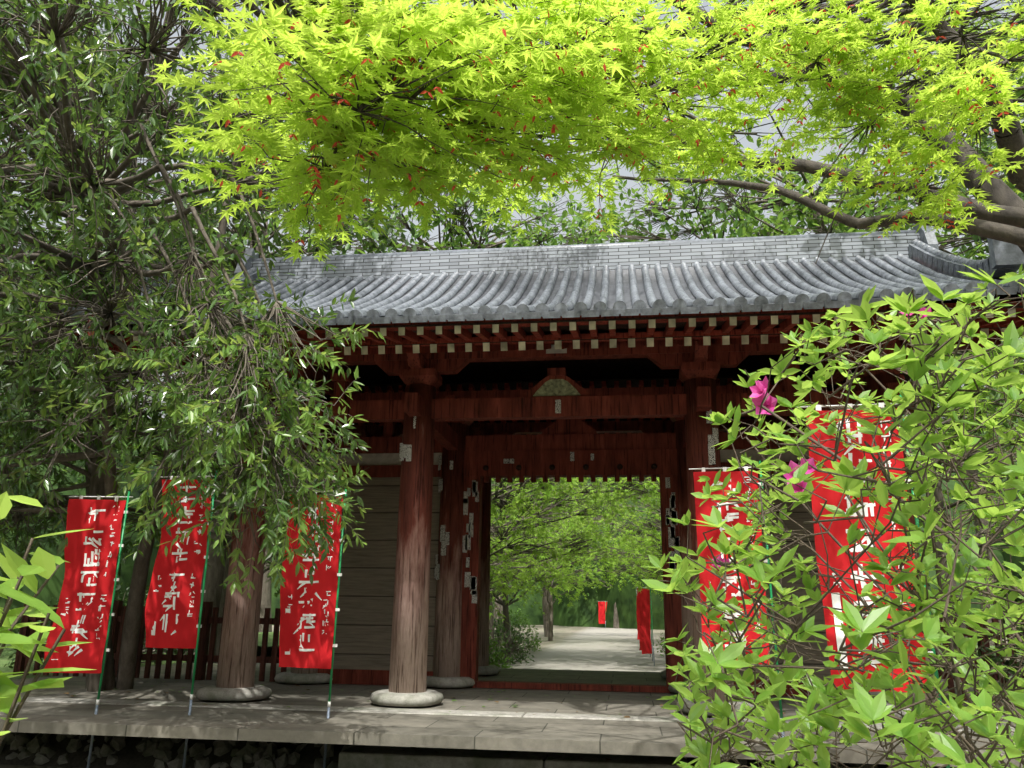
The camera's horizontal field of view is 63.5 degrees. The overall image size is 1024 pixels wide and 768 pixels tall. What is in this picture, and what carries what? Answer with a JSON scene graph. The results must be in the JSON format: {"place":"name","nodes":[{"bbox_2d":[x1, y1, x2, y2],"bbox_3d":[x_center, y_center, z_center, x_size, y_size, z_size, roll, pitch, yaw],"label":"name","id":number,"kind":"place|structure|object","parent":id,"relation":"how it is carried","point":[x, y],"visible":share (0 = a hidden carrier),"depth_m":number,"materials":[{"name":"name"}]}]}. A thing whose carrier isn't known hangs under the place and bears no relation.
{"place":"outdoors","nodes":[
{"label":"outdoors","id":0,"kind":"place"},
{"bbox_2d":[0,491,95,744],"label":"shrub","id":1,"kind":"object","parent":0,"point":[13,565],"depth_m":1.78,"materials":[{"name":"green plant"}]},
{"bbox_2d":[69,491,132,767],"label":"banner pole","id":2,"kind":"object","parent":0,"point":[116,578],"visible":0.98,"depth_m":8.69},
{"bbox_2d":[43,499,125,672],"bbox_3d":[-4.511,2.111,8.744,0.597,1.780,0.181,-1,-15,8],"label":"banner cloth","id":3,"kind":"object","parent":2,"relation":"hanging from","point":[90,655],"visible":0.95,"depth_m":8.79,"materials":[{"name":"red fabric"}]},
{"bbox_2d":[51,505,119,659],"bbox_3d":[-4.506,2.083,8.774,0.467,1.602,0.134,-1,-15,8],"label":"banner lettering","id":4,"kind":"object","parent":3,"relation":"on","point":[81,631],"visible":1,"depth_m":8.82},
{"bbox_2d":[0,0,438,691],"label":"oak tree","id":5,"kind":"object","parent":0,"point":[190,418],"depth_m":6.94,"materials":[{"name":"green plant"}]},
{"bbox_2d":[0,0,1023,700],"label":"tree","id":6,"kind":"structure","parent":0,"point":[630,538],"depth_m":21.37,"materials":[{"name":"green plant"}]},
{"bbox_2d":[0,332,1023,640],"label":"background shrubs","id":7,"kind":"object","parent":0,"point":[580,610],"depth_m":67.22,"materials":[{"name":"green plant"}]},
{"bbox_2d":[0,625,1023,767],"bbox_3d":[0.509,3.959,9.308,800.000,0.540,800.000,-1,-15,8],"label":"ground","id":8,"kind":"structure","parent":0,"point":[590,648],"depth_m":27.78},
{"bbox_2d":[161,471,217,767],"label":"banner pole","id":9,"kind":"object","parent":8,"relation":"on","point":[199,625],"visible":0.61,"depth_m":8.69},
{"bbox_2d":[145,479,211,647],"bbox_3d":[-3.598,1.922,8.952,0.604,1.780,0.150,-1,-15,8],"label":"banner cloth","id":10,"kind":"object","parent":9,"relation":"hanging from","point":[185,634],"visible":0.81,"depth_m":8.86,"materials":[{"name":"red fabric"}]},
{"bbox_2d":[151,486,204,634],"bbox_3d":[-3.591,1.882,8.940,0.483,1.601,0.116,-1,-15,8],"label":"banner lettering","id":11,"kind":"object","parent":10,"relation":"on","point":[168,594],"visible":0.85,"depth_m":8.89},
{"bbox_2d":[0,732,930,767],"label":"rubble slope rocks","id":12,"kind":"object","parent":8,"relation":"on","point":[264,754],"visible":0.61,"depth_m":8.62,"materials":[{"name":"stone"}]},
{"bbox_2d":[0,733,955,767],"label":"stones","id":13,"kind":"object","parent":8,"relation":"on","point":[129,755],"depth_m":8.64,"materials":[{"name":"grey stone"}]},
{"bbox_2d":[288,489,350,767],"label":"banner pole","id":14,"kind":"object","parent":13,"relation":"on","point":[339,574],"visible":0.59,"depth_m":8.55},
{"bbox_2d":[279,495,342,668],"bbox_3d":[-2.132,2.059,8.736,0.606,1.780,0.178,-1,-15,8],"label":"banner cloth","id":15,"kind":"object","parent":14,"relation":"hanging from","point":[320,655],"visible":0.69,"depth_m":8.66,"materials":[{"name":"red fabric"}]},
{"bbox_2d":[285,502,336,654],"bbox_3d":[-2.127,2.033,8.746,0.479,1.588,0.151,-1,-15,8],"label":"banner lettering","id":16,"kind":"object","parent":15,"relation":"on","point":[307,619],"visible":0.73,"depth_m":8.65},
{"bbox_2d":[0,631,1020,679],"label":"lawn grass","id":17,"kind":"structure","parent":8,"relation":"on","point":[4,657],"depth_m":16.22,"materials":[{"name":"green plant"}]},
{"bbox_2d":[0,663,1022,767],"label":"platform floor","id":18,"kind":"structure","parent":8,"relation":"on","point":[620,737],"depth_m":8.26,"materials":[{"name":"grey stone"}]},
{"bbox_2d":[195,665,959,721],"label":"column base stones","id":19,"kind":"object","parent":18,"relation":"on","point":[386,697],"visible":0.37,"depth_m":9.62,"materials":[{"name":"grey stone"}]},
{"bbox_2d":[216,373,937,701],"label":"gate pillars","id":20,"kind":"structure","parent":19,"relation":"on","point":[239,643],"depth_m":10.07,"materials":[{"name":"brown wood"}]},
{"bbox_2d":[177,337,1000,696],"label":"gate beams","id":21,"kind":"structure","parent":18,"relation":"on","point":[535,451],"depth_m":11.64,"materials":[{"name":"red wood"}]},
{"bbox_2d":[75,301,1023,434],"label":"rafters","id":22,"kind":"object","parent":21,"relation":"on","point":[426,335],"visible":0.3,"depth_m":9.12,"materials":[{"name":"brown wood"}]},
{"bbox_2d":[71,306,1022,434],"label":"rafter ends","id":23,"kind":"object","parent":22,"relation":"on","point":[619,328],"depth_m":9.35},
{"bbox_2d":[533,379,579,395],"bbox_3d":[0.557,0.042,10.310,0.600,0.215,0.001,-1,-15,8],"label":"gate kaerumata carving","id":24,"kind":"object","parent":21,"relation":"on","point":[556,387],"visible":1,"depth_m":10.31},
{"bbox_2d":[546,345,566,353],"bbox_3d":[0.558,-0.439,10.397,0.260,0.110,0.012,-1,-15,8],"label":"gate plaque","id":25,"kind":"object","parent":21,"relation":"attached to","point":[551,350],"visible":0.57,"depth_m":10.39,"materials":[{"name":"beige wood"}]},
{"bbox_2d":[483,464,656,470],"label":"beam studs","id":26,"kind":"object","parent":21,"relation":"attached to","point":[552,467],"visible":1,"depth_m":12.26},
{"bbox_2d":[338,745,687,767],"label":"stone steps","id":27,"kind":"structure","parent":8,"relation":"on","point":[366,756],"depth_m":7.92,"materials":[{"name":"stone"}]},
{"bbox_2d":[21,697,1014,732],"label":"platform kerb stones","id":28,"kind":"object","parent":8,"relation":"on","point":[386,710],"visible":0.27,"depth_m":8.96,"materials":[{"name":"stone"}]},
{"bbox_2d":[13,600,1023,700],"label":"picket fence","id":29,"kind":"object","parent":8,"relation":"on","point":[209,619],"visible":0.25,"depth_m":12.43,"materials":[{"name":"brown wood"}]},
{"bbox_2d":[63,681,1016,761],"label":"fallen leaves litter","id":30,"kind":"object","parent":8,"relation":"on","point":[469,711],"visible":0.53,"depth_m":9.15,"materials":[{"name":"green plant"}]},
{"bbox_2d":[637,587,654,665],"bbox_3d":[3.761,6.866,23.503,0.072,2.231,0.719,-18,-24,50],"label":"banner pole","id":31,"kind":"object","parent":8,"relation":"on","point":[652,625],"visible":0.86,"depth_m":23.67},
{"bbox_2d":[637,589,651,653],"bbox_3d":[3.750,6.738,23.529,0.151,1.780,0.602,-10,-19,36],"label":"banner cloth","id":32,"kind":"object","parent":31,"relation":"attached to","point":[643,609],"visible":1,"depth_m":23.53,"materials":[{"name":"red fabric"}]},
{"bbox_2d":[649,588,652,660],"bbox_3d":[4.100,7.463,25.698,0.077,2.231,0.718,-18,-24,50],"label":"banner pole","id":33,"kind":"object","parent":8,"relation":"on","point":[651,632],"visible":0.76,"depth_m":25.79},
{"bbox_2d":[689,461,787,767],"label":"banner pole","id":34,"kind":"object","parent":8,"relation":"on","point":[770,589],"visible":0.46,"depth_m":7.62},
{"bbox_2d":[641,264,1023,767],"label":"azalea bush","id":35,"kind":"object","parent":8,"relation":"on","point":[865,704],"depth_m":1.44,"materials":[{"name":"green plant"}]},
{"bbox_2d":[798,395,949,767],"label":"banner pole","id":36,"kind":"object","parent":8,"relation":"on","point":[817,407],"visible":0.24,"depth_m":5.37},
{"bbox_2d":[806,408,926,692],"bbox_3d":[2.265,1.032,5.322,0.604,1.780,0.160,-1,-15,8],"label":"banner cloth","id":37,"kind":"object","parent":36,"relation":"hanging from","point":[837,530],"visible":0.37,"depth_m":5.38,"materials":[{"name":"red fabric"}]},
{"bbox_2d":[831,419,905,667],"bbox_3d":[2.272,1.002,5.317,0.482,1.586,0.117,-1,-15,8],"label":"banner lettering","id":38,"kind":"object","parent":37,"relation":"attached to","point":[836,603],"visible":0.26,"depth_m":5.29},
{"bbox_2d":[0,0,1023,449],"label":"sky","id":39,"kind":"structure","parent":0,"point":[623,171],"materials":[{"name":"white"}]},
{"bbox_2d":[88,293,1023,425],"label":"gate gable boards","id":40,"kind":"object","parent":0,"point":[838,377],"visible":0.02,"depth_m":12.50,"materials":[{"name":"brown wood"}]},
{"bbox_2d":[399,400,718,602],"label":"paper votive slips","id":41,"kind":"object","parent":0,"point":[470,580],"visible":0.79,"depth_m":12.03,"materials":[{"name":"white paper"}]},
{"bbox_2d":[334,449,808,465],"bbox_3d":[0.861,1.110,12.438,7.440,0.200,0.050,-1,-15,8],"label":"gate plaster panel","id":42,"kind":"object","parent":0,"point":[394,458],"visible":0.29,"depth_m":12.70,"materials":[{"name":"white paint"}]},
{"bbox_2d":[331,474,830,680],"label":"wall panels","id":43,"kind":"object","parent":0,"point":[364,615],"depth_m":12.21,"materials":[{"name":"brown wood"}]},
{"bbox_2d":[180,299,981,384],"bbox_3d":[0.888,-0.811,12.957,10.000,1.722,6.040,-1,-15,8],"label":"gate roof underside","id":44,"kind":"object","parent":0,"point":[598,369],"visible":0.03,"depth_m":14.47,"materials":[{"name":"brown wood"}]},
{"bbox_2d":[141,224,1023,385],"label":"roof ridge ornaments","id":45,"kind":"object","parent":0,"point":[1000,261],"visible":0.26,"depth_m":12.20},
{"bbox_2d":[147,0,1023,265],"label":"maple tree","id":46,"kind":"object","parent":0,"point":[382,40],"depth_m":3.05,"materials":[{"name":"green plant"}]},
{"bbox_2d":[265,259,925,385],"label":"roof tiles","id":47,"kind":"object","parent":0,"point":[641,290],"visible":0.1,"depth_m":12.03,"materials":[{"name":"grey tile"}]},
{"bbox_2d":[58,278,1023,325],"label":"gate roof eave tiles","id":48,"kind":"object","parent":47,"relation":"on","point":[822,300],"visible":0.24,"depth_m":8.43,"materials":[{"name":"grey tile"}]},
{"bbox_2d":[70,254,1023,318],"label":"gate roof tiles","id":49,"kind":"object","parent":47,"relation":"on","point":[854,289],"visible":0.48,"depth_m":11.56,"materials":[{"name":"grey tile"}]},
{"bbox_2d":[251,233,920,282],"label":"roof ridge","id":50,"kind":"structure","parent":47,"relation":"on","point":[769,251],"depth_m":13.08,"materials":[{"name":"grey tile"}]},
{"bbox_2d":[598,602,604,623],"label":"banner cloth","id":51,"kind":"object","parent":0,"point":[601,612],"visible":1,"depth_m":69.00,"materials":[{"name":"red fabric"}]},
{"bbox_2d":[693,471,769,664],"bbox_3d":[2.042,1.701,7.739,0.599,1.780,0.106,-4,-16,17],"label":"banner cloth","id":52,"kind":"object","parent":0,"point":[705,575],"visible":0.27,"depth_m":7.84,"materials":[{"name":"red fabric"}]},
{"bbox_2d":[707,477,759,650],"bbox_3d":[2.056,1.668,7.751,0.484,1.601,0.088,-3,-16,14],"label":"banner lettering","id":53,"kind":"object","parent":52,"relation":"attached to","point":[728,518],"visible":0.31,"depth_m":7.78}
]}

